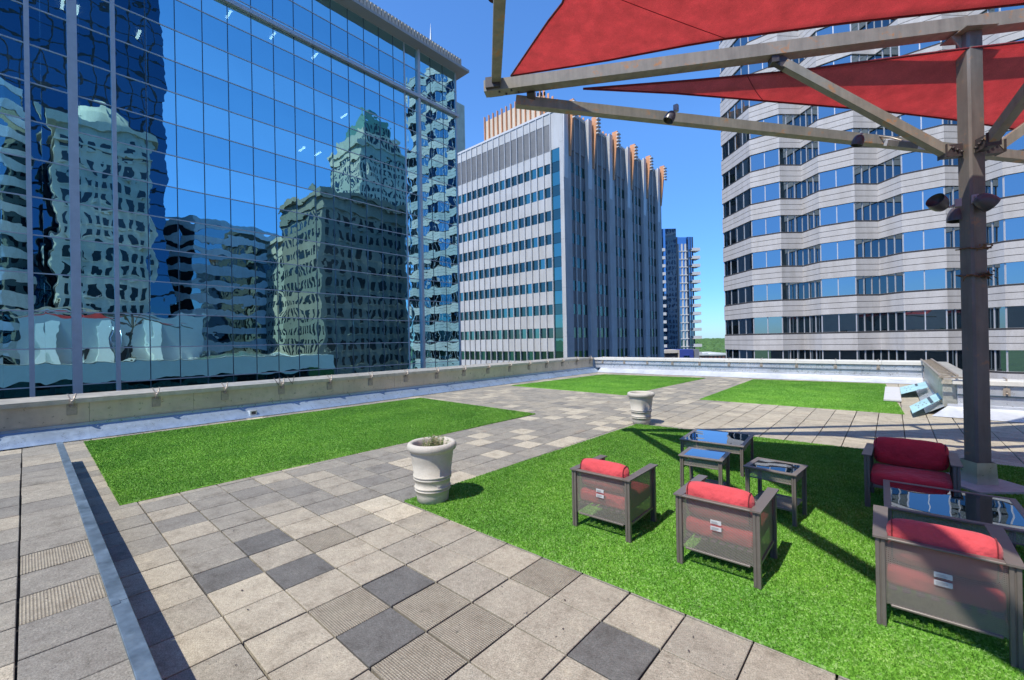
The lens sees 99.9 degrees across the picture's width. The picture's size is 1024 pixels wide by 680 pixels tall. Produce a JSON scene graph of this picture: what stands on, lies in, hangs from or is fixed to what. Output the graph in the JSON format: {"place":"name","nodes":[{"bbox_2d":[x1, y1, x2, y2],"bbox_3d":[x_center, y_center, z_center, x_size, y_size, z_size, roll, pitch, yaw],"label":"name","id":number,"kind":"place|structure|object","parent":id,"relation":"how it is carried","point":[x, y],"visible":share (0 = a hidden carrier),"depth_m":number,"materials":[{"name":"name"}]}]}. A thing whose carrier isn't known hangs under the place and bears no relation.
{"place":"outdoors","nodes":[
{"label":"outdoors","id":0,"kind":"place"},
{"bbox_2d":[0,0,468,398],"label":"office tower","id":1,"kind":"structure","parent":0,"point":[196,192],"depth_m":29.83,"materials":[{"name":"blue glass"}]},
{"bbox_2d":[34,372,1023,679],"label":"paved terrace","id":2,"kind":"structure","parent":0,"point":[356,566],"depth_m":3.98,"materials":[{"name":"concrete"}]},
{"bbox_2d":[56,442,161,679],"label":"metal edging","id":3,"kind":"object","parent":2,"relation":"on","point":[141,659],"visible":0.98,"depth_m":3.01,"materials":[{"name":"metal"}]},
{"bbox_2d":[0,356,597,450],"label":"parapet wall","id":4,"kind":"structure","parent":2,"relation":"on","point":[36,421],"depth_m":12.61,"materials":[{"name":"beige concrete"}]},
{"bbox_2d":[84,398,534,505],"bbox_3d":[-4.440,2.202,11.118,6.116,0.036,9.131,-1,0,41],"label":"turf mat","id":5,"kind":"object","parent":2,"relation":"on","point":[138,467],"visible":1,"depth_m":9.30,"materials":[{"name":"green plant"}]},
{"bbox_2d":[511,374,704,394],"bbox_3d":[4.839,2.044,21.026,6.268,0.036,8.301,-1,0,41],"label":"turf mat","id":6,"kind":"object","parent":2,"relation":"on","point":[614,384],"visible":0.99,"depth_m":20.22,"materials":[{"name":"green plant"}]},
{"bbox_2d":[627,391,654,424],"bbox_3d":[3.199,1.681,10.660,0.654,0.780,0.654,-1,0,41],"label":"plant pot","id":7,"kind":"object","parent":2,"relation":"on","point":[641,405],"visible":0.98,"depth_m":10.45,"materials":[{"name":"stone"}]},
{"bbox_2d":[404,424,1023,679],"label":"turf mat","id":8,"kind":"object","parent":2,"relation":"on","point":[828,540],"visible":0.58,"depth_m":4.13,"materials":[{"name":"green plant"}]},
{"bbox_2d":[407,436,456,504],"bbox_3d":[-1.064,1.743,5.753,0.654,0.780,0.654,-1,0,41],"label":"plant pot","id":9,"kind":"object","parent":8,"relation":"on","point":[431,465],"visible":0.95,"depth_m":5.54,"materials":[{"name":"stone"}]},
{"bbox_2d":[421,433,447,445],"bbox_3d":[-1.040,1.359,5.753,0.360,0.201,0.355,-1,0,-32],"label":"weed plant","id":10,"kind":"object","parent":9,"relation":"in","point":[433,442],"visible":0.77,"depth_m":5.74,"materials":[{"name":"green plant"}]},
{"bbox_2d":[570,455,657,542],"bbox_3d":[1.160,1.698,4.882,0.734,0.762,0.720,-1,0,40],"label":"lounge chair","id":11,"kind":"object","parent":8,"relation":"on","point":[606,485],"visible":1,"depth_m":4.66,"materials":[{"name":"grey metal"}]},
{"bbox_2d":[678,447,730,487],"bbox_3d":[2.521,1.767,5.615,0.530,0.575,0.510,-1,0,37],"label":"side table","id":12,"kind":"object","parent":8,"relation":"on","point":[721,458],"visible":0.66,"depth_m":5.57,"materials":[{"name":"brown metal"}]},
{"bbox_2d":[679,428,754,476],"bbox_3d":[3.368,1.811,7.046,0.930,0.460,1.000,-1,0,37],"label":"glass table","id":13,"kind":"object","parent":8,"relation":"on","point":[726,439],"visible":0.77,"depth_m":6.90,"materials":[{"name":"blue glass"}]},
{"bbox_2d":[673,474,778,589],"bbox_3d":[2.011,1.680,4.032,0.734,0.762,0.720,-1,0,41],"label":"lounge chair","id":14,"kind":"object","parent":8,"relation":"on","point":[732,517],"visible":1,"depth_m":3.81,"materials":[{"name":"grey metal"}]},
{"bbox_2d":[484,0,1023,494],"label":"shade canopy","id":15,"kind":"object","parent":8,"relation":"on","point":[974,148],"visible":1,"depth_m":6.01,"materials":[{"name":"grey metal"}]},
{"bbox_2d":[663,104,678,123],"bbox_3d":[2.564,-3.636,6.904,0.169,0.321,0.271,-3,-1,86],"label":"floodlight","id":16,"kind":"object","parent":15,"relation":"attached to","point":[669,117],"visible":1,"depth_m":6.91,"materials":[{"name":"grey metal"}]},
{"bbox_2d":[510,0,1023,76],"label":"shade sail","id":17,"kind":"object","parent":15,"relation":"attached to","point":[574,33],"visible":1,"depth_m":5.37,"materials":[{"name":"red fabric"}]},
{"bbox_2d":[583,40,1023,129],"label":"shade sail","id":18,"kind":"object","parent":15,"relation":"attached to","point":[921,84],"visible":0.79,"depth_m":6.54,"materials":[{"name":"red fabric"}]},
{"bbox_2d":[850,133,864,146],"bbox_3d":[5.584,-3.239,6.958,0.180,0.230,0.176,-1,0,41],"label":"floodlight","id":19,"kind":"object","parent":15,"relation":"attached to","point":[858,140],"visible":1,"depth_m":6.90,"materials":[{"name":"grey metal"}]},
{"bbox_2d":[925,193,961,211],"bbox_3d":[5.897,-1.874,5.879,0.425,0.239,0.211,-1,0,-14],"label":"floodlight","id":20,"kind":"object","parent":15,"relation":"attached to","point":[939,202],"visible":1,"depth_m":5.84,"materials":[{"name":"grey metal"}]},
{"bbox_2d":[946,208,961,223],"bbox_3d":[6.285,-1.775,6.077,0.221,0.225,0.211,-1,0,41],"label":"floodlight","id":21,"kind":"object","parent":15,"relation":"attached to","point":[954,215],"visible":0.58,"depth_m":6.05,"materials":[{"name":"grey metal"}]},
{"bbox_2d":[971,193,1000,211],"bbox_3d":[6.304,-1.833,5.721,0.249,0.254,0.210,-1,0,15],"label":"floodlight","id":22,"kind":"object","parent":15,"relation":"attached to","point":[984,202],"visible":1,"depth_m":5.67,"materials":[{"name":"grey metal"}]},
{"bbox_2d":[743,457,807,526],"bbox_3d":[3.088,1.755,5.034,0.510,0.575,0.540,-1,0,-44],"label":"side table","id":23,"kind":"object","parent":8,"relation":"on","point":[796,472],"visible":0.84,"depth_m":4.99,"materials":[{"name":"grey metal"}]},
{"bbox_2d":[861,437,962,524],"bbox_3d":[4.803,1.622,5.194,0.854,0.775,0.720,-1,0,43],"label":"lounge chair","id":24,"kind":"object","parent":8,"relation":"on","point":[919,462],"visible":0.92,"depth_m":5.19,"materials":[{"name":"red fabric"}]},
{"bbox_2d":[872,505,1023,669],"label":"lounge chair","id":25,"kind":"object","parent":8,"relation":"on","point":[966,569],"visible":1,"depth_m":2.89,"materials":[{"name":"grey metal"}]},
{"bbox_2d":[883,479,1023,546],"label":"glass table","id":26,"kind":"object","parent":8,"relation":"on","point":[981,510],"visible":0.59,"depth_m":4.05,"materials":[{"name":"glass"}]},
{"bbox_2d":[594,356,922,383],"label":"parapet wall","id":27,"kind":"structure","parent":2,"relation":"on","point":[894,371],"depth_m":21.33,"materials":[{"name":"concrete"}]},
{"bbox_2d":[700,379,904,414],"bbox_3d":[11.100,1.914,16.198,5.310,0.036,8.720,-1,0,41],"label":"turf mat","id":28,"kind":"object","parent":2,"relation":"on","point":[859,396],"visible":0.98,"depth_m":15.01,"materials":[{"name":"green plant"}]},
{"bbox_2d":[885,386,899,392],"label":"loose slab","id":29,"kind":"structure","parent":28,"relation":"on","point":[892,389],"depth_m":15.58,"materials":[{"name":"white concrete"}]},
{"bbox_2d":[884,392,901,401],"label":"loose slab","id":30,"kind":"structure","parent":28,"relation":"on","point":[892,396],"depth_m":13.68,"materials":[{"name":"white concrete"}]},
{"bbox_2d":[900,382,927,393],"bbox_3d":[13.858,1.642,14.843,0.694,0.220,2.668,-1,0,41],"label":"access panel","id":31,"kind":"object","parent":2,"relation":"on","point":[912,387],"visible":1,"depth_m":14.75,"materials":[{"name":"teal metal"}]},
{"bbox_2d":[910,393,941,412],"bbox_3d":[11.206,1.680,11.629,3.110,0.252,0.505,-1,0,-28],"label":"access panel","id":32,"kind":"object","parent":2,"relation":"on","point":[924,403],"visible":0.91,"depth_m":11.53,"materials":[{"name":"teal metal"}]},
{"bbox_2d":[916,358,962,412],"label":"parapet wall","id":33,"kind":"structure","parent":2,"relation":"on","point":[938,376],"depth_m":12.46,"materials":[{"name":"concrete"}]},
{"bbox_2d":[932,377,1023,422],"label":"parapet wall","id":34,"kind":"structure","parent":2,"relation":"on","point":[1006,399],"depth_m":10.40,"materials":[{"name":"concrete"}]},
{"bbox_2d":[369,0,724,338],"label":"sky","id":35,"kind":"structure","parent":0,"point":[692,205],"materials":[{"name":"blue"}]},
{"bbox_2d":[662,229,701,354],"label":"apartment tower","id":36,"kind":"structure","parent":0,"point":[679,266],"depth_m":158.88,"materials":[{"name":"blue glass"}]},
{"bbox_2d":[674,349,698,373],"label":"warehouse","id":37,"kind":"structure","parent":0,"point":[688,353],"depth_m":141.99,"materials":[{"name":"blue metal"}]},
{"bbox_2d":[708,353,725,357],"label":"building","id":38,"kind":"structure","parent":0,"point":[717,355],"depth_m":329.97,"materials":[{"name":"white concrete"}]},
{"label":"terrain","id":39,"kind":"structure","parent":0,"visible":0},
{"bbox_2d":[695,338,725,352],"bbox_3d":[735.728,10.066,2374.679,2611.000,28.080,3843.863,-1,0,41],"label":"forest","id":40,"kind":"object","parent":39,"relation":"on","point":[717,345],"visible":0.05,"depth_m":741.83,"materials":[{"name":"green plant"}]},
{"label":"street","id":41,"kind":"structure","parent":0,"visible":0},
{"bbox_2d":[458,90,666,371],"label":"office building","id":42,"kind":"structure","parent":41,"relation":"on","point":[560,235],"depth_m":76.90,"materials":[{"name":"concrete"}]},
{"bbox_2d":[528,329,532,338],"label":"window","id":43,"kind":"structure","parent":42,"relation":"in","point":[530,331],"depth_m":73.41,"materials":[{"name":"teal glass"}]},
{"bbox_2d":[533,260,537,270],"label":"window","id":44,"kind":"structure","parent":42,"relation":"in","point":[535,263],"depth_m":72.54,"materials":[{"name":"blue glass"}]},
{"bbox_2d":[534,306,538,315],"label":"window","id":45,"kind":"structure","parent":42,"relation":"in","point":[536,308],"depth_m":72.50,"materials":[{"name":"blue glass"}]},
{"bbox_2d":[539,236,544,246],"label":"window","id":46,"kind":"structure","parent":42,"relation":"in","point":[541,239],"depth_m":71.62,"materials":[{"name":"blue glass"}]},
{"bbox_2d":[540,259,544,268],"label":"window","id":47,"kind":"structure","parent":42,"relation":"in","point":[542,262],"depth_m":71.56,"materials":[{"name":"teal glass"}]},
{"bbox_2d":[540,282,545,291],"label":"window","id":48,"kind":"structure","parent":42,"relation":"in","point":[542,285],"depth_m":71.61,"materials":[{"name":"blue glass"}]},
{"bbox_2d":[541,328,545,337],"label":"window","id":49,"kind":"structure","parent":42,"relation":"in","point":[543,330],"depth_m":71.57,"materials":[{"name":"teal glass"}]},
{"bbox_2d":[541,305,545,314],"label":"window","id":50,"kind":"structure","parent":42,"relation":"in","point":[543,307],"depth_m":71.52,"materials":[{"name":"blue glass"}]},
{"bbox_2d":[546,211,550,221],"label":"window","id":51,"kind":"structure","parent":42,"relation":"in","point":[548,214],"depth_m":70.63,"materials":[{"name":"blue glass"}]},
{"bbox_2d":[546,234,551,244],"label":"window","id":52,"kind":"structure","parent":42,"relation":"in","point":[548,237],"depth_m":70.67,"materials":[{"name":"blue glass"}]},
{"bbox_2d":[547,258,551,267],"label":"window","id":53,"kind":"structure","parent":42,"relation":"in","point":[549,260],"depth_m":70.60,"materials":[{"name":"blue glass"}]},
{"bbox_2d":[547,281,552,291],"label":"window","id":54,"kind":"structure","parent":42,"relation":"in","point":[549,284],"depth_m":70.65,"materials":[{"name":"blue glass"}]},
{"bbox_2d":[548,328,552,337],"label":"window","id":55,"kind":"structure","parent":42,"relation":"in","point":[550,330],"depth_m":70.62,"materials":[{"name":"teal glass"}]},
{"bbox_2d":[548,305,552,314],"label":"window","id":56,"kind":"structure","parent":42,"relation":"in","point":[550,307],"depth_m":70.57,"materials":[{"name":"blue glass"}]},
{"bbox_2d":[551,148,559,162],"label":"window","id":57,"kind":"structure","parent":42,"relation":"in","point":[555,152],"depth_m":69.47,"materials":[{"name":"teal glass"}]},
{"bbox_2d":[552,171,559,186],"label":"window","id":58,"kind":"structure","parent":42,"relation":"in","point":[555,176],"depth_m":69.52,"materials":[{"name":"teal glass"}]},
{"bbox_2d":[552,185,559,196],"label":"window","id":59,"kind":"structure","parent":42,"relation":"in","point":[556,189],"depth_m":69.44,"materials":[{"name":"blue glass"}]},
{"bbox_2d":[552,161,559,172],"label":"window","id":60,"kind":"structure","parent":42,"relation":"in","point":[556,165],"depth_m":69.44,"materials":[{"name":"blue glass"}]},
{"bbox_2d":[552,195,560,209],"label":"window","id":61,"kind":"structure","parent":42,"relation":"in","point":[555,200],"depth_m":69.46,"materials":[{"name":"teal glass"}]},
{"bbox_2d":[553,243,560,256],"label":"window","id":62,"kind":"structure","parent":42,"relation":"in","point":[556,247],"depth_m":69.44,"materials":[{"name":"teal glass"}]},
{"bbox_2d":[553,219,560,233],"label":"window","id":63,"kind":"structure","parent":42,"relation":"in","point":[556,223],"depth_m":69.49,"materials":[{"name":"teal glass"}]},
{"bbox_2d":[553,232,560,243],"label":"window","id":64,"kind":"structure","parent":42,"relation":"in","point":[556,237],"depth_m":69.40,"materials":[{"name":"blue glass"}]},
{"bbox_2d":[553,208,560,219],"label":"window","id":65,"kind":"structure","parent":42,"relation":"in","point":[556,213],"depth_m":69.41,"materials":[{"name":"blue glass"}]},
{"bbox_2d":[554,290,561,303],"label":"window","id":66,"kind":"structure","parent":42,"relation":"in","point":[557,294],"depth_m":69.42,"materials":[{"name":"teal glass"}]},
{"bbox_2d":[554,267,561,280],"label":"window","id":67,"kind":"structure","parent":42,"relation":"in","point":[557,270],"depth_m":69.47,"materials":[{"name":"teal glass"}]},
{"bbox_2d":[554,280,561,290],"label":"window","id":68,"kind":"structure","parent":42,"relation":"in","point":[557,284],"depth_m":69.51,"materials":[{"name":"blue glass"}]},
{"bbox_2d":[554,256,561,266],"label":"window","id":69,"kind":"structure","parent":42,"relation":"in","point":[557,260],"depth_m":69.44,"materials":[{"name":"blue glass"}]},
{"bbox_2d":[554,304,562,313],"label":"window","id":70,"kind":"structure","parent":42,"relation":"in","point":[558,308],"depth_m":69.42,"materials":[{"name":"teal glass"}]},
{"bbox_2d":[555,338,562,350],"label":"window","id":71,"kind":"structure","parent":42,"relation":"in","point":[558,341],"depth_m":69.44,"materials":[{"name":"teal glass"}]},
{"bbox_2d":[555,314,562,327],"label":"window","id":72,"kind":"structure","parent":42,"relation":"in","point":[558,318],"depth_m":69.34,"materials":[{"name":"teal glass"}]},
{"bbox_2d":[555,328,563,337],"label":"window","id":73,"kind":"structure","parent":42,"relation":"in","point":[558,331],"depth_m":69.35,"materials":[{"name":"teal glass"}]},
{"bbox_2d":[664,349,679,357],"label":"parking garage","id":74,"kind":"structure","parent":41,"relation":"on","point":[670,353],"depth_m":137.49,"materials":[{"name":"white concrete"}]},
{"bbox_2d":[719,5,1023,383],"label":"office tower","id":75,"kind":"structure","parent":41,"relation":"on","point":[834,251],"depth_m":44.81,"materials":[{"name":"grey concrete"}]},
{"bbox_2d":[732,319,738,333],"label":"window","id":76,"kind":"structure","parent":75,"relation":"in","point":[735,322],"depth_m":54.69,"materials":[{"name":"black glass"}]},
{"bbox_2d":[737,224,743,240],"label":"window","id":77,"kind":"structure","parent":75,"relation":"in","point":[740,230],"depth_m":53.24,"materials":[{"name":"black glass"}]},
{"bbox_2d":[738,256,744,271],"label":"window","id":78,"kind":"structure","parent":75,"relation":"in","point":[741,267],"depth_m":53.20,"materials":[{"name":"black glass"}]},
{"bbox_2d":[739,287,744,302],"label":"window","id":79,"kind":"structure","parent":75,"relation":"in","point":[741,290],"depth_m":53.12,"materials":[{"name":"blue glass"}]},
{"bbox_2d":[739,318,745,333],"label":"window","id":80,"kind":"structure","parent":75,"relation":"in","point":[742,322],"depth_m":53.21,"materials":[{"name":"blue glass"}]},
{"bbox_2d":[744,221,750,238],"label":"window","id":81,"kind":"structure","parent":75,"relation":"in","point":[747,225],"depth_m":51.80,"materials":[{"name":"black glass"}]},
{"bbox_2d":[744,189,750,206],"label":"window","id":82,"kind":"structure","parent":75,"relation":"in","point":[747,194],"depth_m":51.72,"materials":[{"name":"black glass"}]},
{"bbox_2d":[745,253,751,270],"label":"window","id":83,"kind":"structure","parent":75,"relation":"in","point":[748,258],"depth_m":51.75,"materials":[{"name":"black glass"}]},
{"bbox_2d":[746,318,752,333],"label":"window","id":84,"kind":"structure","parent":75,"relation":"in","point":[749,321],"depth_m":51.78,"materials":[{"name":"blue glass"}]},
{"bbox_2d":[746,286,752,301],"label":"window","id":85,"kind":"structure","parent":75,"relation":"in","point":[749,290],"depth_m":51.68,"materials":[{"name":"blue glass"}]},
{"bbox_2d":[747,350,753,358],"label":"window","id":86,"kind":"structure","parent":75,"relation":"in","point":[750,353],"depth_m":51.72,"materials":[{"name":"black glass"}]},
{"bbox_2d":[752,185,764,203],"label":"window","id":87,"kind":"structure","parent":75,"relation":"in","point":[758,193],"depth_m":50.47,"materials":[{"name":"blue glass"}]},
{"bbox_2d":[752,218,765,235],"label":"window","id":88,"kind":"structure","parent":75,"relation":"in","point":[758,226],"depth_m":50.51,"materials":[{"name":"blue glass"}]},
{"bbox_2d":[753,251,765,268],"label":"window","id":89,"kind":"structure","parent":75,"relation":"in","point":[759,258],"depth_m":50.48,"materials":[{"name":"blue glass"}]},
{"bbox_2d":[754,284,766,300],"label":"window","id":90,"kind":"structure","parent":75,"relation":"in","point":[760,291],"depth_m":50.46,"materials":[{"name":"blue glass"}]},
{"bbox_2d":[754,317,767,333],"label":"window","id":91,"kind":"structure","parent":75,"relation":"in","point":[760,324],"depth_m":50.48,"materials":[{"name":"blue glass"}]},
{"bbox_2d":[755,350,767,358],"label":"window","id":92,"kind":"structure","parent":75,"relation":"in","point":[759,354],"depth_m":50.46,"materials":[{"name":"green glass"}]},
{"bbox_2d":[766,182,778,200],"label":"window","id":93,"kind":"structure","parent":75,"relation":"in","point":[772,190],"depth_m":49.53,"materials":[{"name":"blue glass"}]},
{"bbox_2d":[766,216,779,233],"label":"window","id":94,"kind":"structure","parent":75,"relation":"in","point":[772,223],"depth_m":49.50,"materials":[{"name":"blue glass"}]},
{"bbox_2d":[767,249,780,266],"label":"window","id":95,"kind":"structure","parent":75,"relation":"in","point":[773,256],"depth_m":49.53,"materials":[{"name":"blue glass"}]},
{"bbox_2d":[768,283,780,299],"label":"window","id":96,"kind":"structure","parent":75,"relation":"in","point":[774,290],"depth_m":49.50,"materials":[{"name":"blue glass"}]},
{"bbox_2d":[768,317,781,332],"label":"window","id":97,"kind":"structure","parent":75,"relation":"in","point":[774,323],"depth_m":49.49,"materials":[{"name":"blue glass"}]},
{"bbox_2d":[769,350,782,358],"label":"window","id":98,"kind":"structure","parent":75,"relation":"in","point":[773,354],"depth_m":49.51,"materials":[{"name":"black glass"}]},
{"bbox_2d":[820,206,835,224],"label":"window","id":99,"kind":"structure","parent":75,"relation":"in","point":[828,214],"depth_m":46.11,"materials":[{"name":"blue glass"}]},
{"bbox_2d":[820,170,835,189],"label":"window","id":100,"kind":"structure","parent":75,"relation":"in","point":[827,179],"depth_m":46.13,"materials":[{"name":"blue glass"}]},
{"bbox_2d":[821,242,836,260],"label":"window","id":101,"kind":"structure","parent":75,"relation":"in","point":[828,250],"depth_m":46.10,"materials":[{"name":"blue glass"}]},
{"bbox_2d":[822,278,837,295],"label":"window","id":102,"kind":"structure","parent":75,"relation":"in","point":[829,287],"depth_m":46.08,"materials":[{"name":"blue glass"}]},
{"bbox_2d":[823,314,838,331],"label":"window","id":103,"kind":"structure","parent":75,"relation":"in","point":[830,321],"depth_m":46.10,"materials":[{"name":"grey glass"}]},
{"bbox_2d":[823,350,838,359],"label":"window","id":104,"kind":"structure","parent":75,"relation":"in","point":[828,354],"depth_m":46.08,"materials":[{"name":"black glass"}]},
{"bbox_2d":[836,129,851,149],"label":"window","id":105,"kind":"structure","parent":75,"relation":"in","point":[838,146],"depth_m":45.23,"materials":[{"name":"blue glass"}]},
{"bbox_2d":[836,166,852,185],"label":"window","id":106,"kind":"structure","parent":75,"relation":"in","point":[844,175],"depth_m":45.17,"materials":[{"name":"blue glass"}]},
{"bbox_2d":[837,203,853,222],"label":"window","id":107,"kind":"structure","parent":75,"relation":"in","point":[845,212],"depth_m":45.16,"materials":[{"name":"blue glass"}]},
{"bbox_2d":[838,239,854,258],"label":"window","id":108,"kind":"structure","parent":75,"relation":"in","point":[845,248],"depth_m":45.14,"materials":[{"name":"blue glass"}]},
{"bbox_2d":[839,276,854,294],"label":"window","id":109,"kind":"structure","parent":75,"relation":"in","point":[846,284],"depth_m":45.13,"materials":[{"name":"blue glass"}]},
{"bbox_2d":[839,313,855,331],"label":"window","id":110,"kind":"structure","parent":75,"relation":"in","point":[847,321],"depth_m":45.15,"materials":[{"name":"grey glass"}]},
{"bbox_2d":[840,350,856,359],"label":"window","id":111,"kind":"structure","parent":75,"relation":"in","point":[844,354],"depth_m":45.13,"materials":[{"name":"black glass"}]},
{"bbox_2d":[901,115,920,129],"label":"window","id":112,"kind":"structure","parent":75,"relation":"in","point":[914,121],"depth_m":41.69,"materials":[{"name":"blue glass"}]},
{"bbox_2d":[902,152,920,172],"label":"window","id":113,"kind":"structure","parent":75,"relation":"in","point":[911,161],"depth_m":41.77,"materials":[{"name":"blue glass"}]},
{"bbox_2d":[903,190,921,212],"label":"window","id":114,"kind":"structure","parent":75,"relation":"in","point":[912,201],"depth_m":41.75,"materials":[{"name":"blue glass"}]},
{"bbox_2d":[904,230,922,251],"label":"window","id":115,"kind":"structure","parent":75,"relation":"in","point":[913,241],"depth_m":41.74,"materials":[{"name":"blue glass"}]},
{"bbox_2d":[904,270,923,290],"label":"window","id":116,"kind":"structure","parent":75,"relation":"in","point":[914,280],"depth_m":41.72,"materials":[{"name":"blue glass"}]},
{"bbox_2d":[905,310,924,329],"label":"window","id":117,"kind":"structure","parent":75,"relation":"in","point":[915,320],"depth_m":41.71,"materials":[{"name":"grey glass"}]},
{"bbox_2d":[906,350,924,369],"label":"window","id":118,"kind":"structure","parent":75,"relation":"in","point":[910,354],"depth_m":41.73,"materials":[{"name":"black glass"}]},
{"bbox_2d":[922,117,941,128],"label":"window","id":119,"kind":"structure","parent":75,"relation":"in","point":[926,122],"depth_m":40.91,"materials":[{"name":"blue glass"}]},
{"bbox_2d":[922,153,942,168],"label":"window","id":120,"kind":"structure","parent":75,"relation":"in","point":[929,160],"depth_m":40.90,"materials":[{"name":"blue glass"}]},
{"bbox_2d":[923,187,942,208],"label":"window","id":121,"kind":"structure","parent":75,"relation":"in","point":[927,193],"depth_m":40.96,"materials":[{"name":"blue glass"}]},
{"bbox_2d":[924,227,944,248],"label":"window","id":122,"kind":"structure","parent":75,"relation":"in","point":[933,238],"depth_m":40.78,"materials":[{"name":"blue glass"}]},
{"bbox_2d":[925,268,944,289],"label":"window","id":123,"kind":"structure","parent":75,"relation":"in","point":[934,278],"depth_m":40.76,"materials":[{"name":"blue glass"}]},
{"bbox_2d":[926,309,945,329],"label":"window","id":124,"kind":"structure","parent":75,"relation":"in","point":[935,319],"depth_m":40.78,"materials":[{"name":"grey glass"}]},
{"bbox_2d":[927,350,946,361],"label":"window","id":125,"kind":"structure","parent":75,"relation":"in","point":[938,355],"depth_m":40.69,"materials":[{"name":"black glass"}]},
{"bbox_2d":[1003,130,1023,149],"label":"window","id":126,"kind":"structure","parent":75,"relation":"in","point":[1018,144],"depth_m":37.31,"materials":[{"name":"blue glass"}]},
{"bbox_2d":[1004,172,1023,196],"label":"window","id":127,"kind":"structure","parent":75,"relation":"in","point":[1014,183],"depth_m":37.45,"materials":[{"name":"blue glass"}]},
{"bbox_2d":[1005,217,1023,239],"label":"window","id":128,"kind":"structure","parent":75,"relation":"in","point":[1014,227],"depth_m":37.48,"materials":[{"name":"blue glass"}]},
{"bbox_2d":[1006,261,1023,283],"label":"window","id":129,"kind":"structure","parent":75,"relation":"in","point":[1014,270],"depth_m":37.48,"materials":[{"name":"blue glass"}]},
{"bbox_2d":[1007,306,1023,327],"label":"window","id":130,"kind":"structure","parent":75,"relation":"in","point":[1015,314],"depth_m":37.50,"materials":[{"name":"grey glass"}]},
{"bbox_2d":[1008,350,1023,371],"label":"window","id":131,"kind":"structure","parent":75,"relation":"in","point":[1015,357],"depth_m":37.50,"materials":[{"name":"green glass"}]},
{"bbox_3d":[0.491,15.677,3.618,27.885,28.874,45.874,-1,0,41],"label":"podium building","id":132,"kind":"object","parent":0,"visible":0},
{"bbox_2d":[0,386,944,679],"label":"roof deck","id":133,"kind":"structure","parent":132,"relation":"on","point":[850,426],"depth_m":9.52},
{"bbox_2d":[14,455,21,679],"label":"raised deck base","id":134,"kind":"object","parent":133,"relation":"on","point":[17,623],"depth_m":3.12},
{"bbox_2d":[0,444,134,679],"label":"raised paving","id":135,"kind":"structure","parent":134,"relation":"on","point":[68,629],"depth_m":3.15,"materials":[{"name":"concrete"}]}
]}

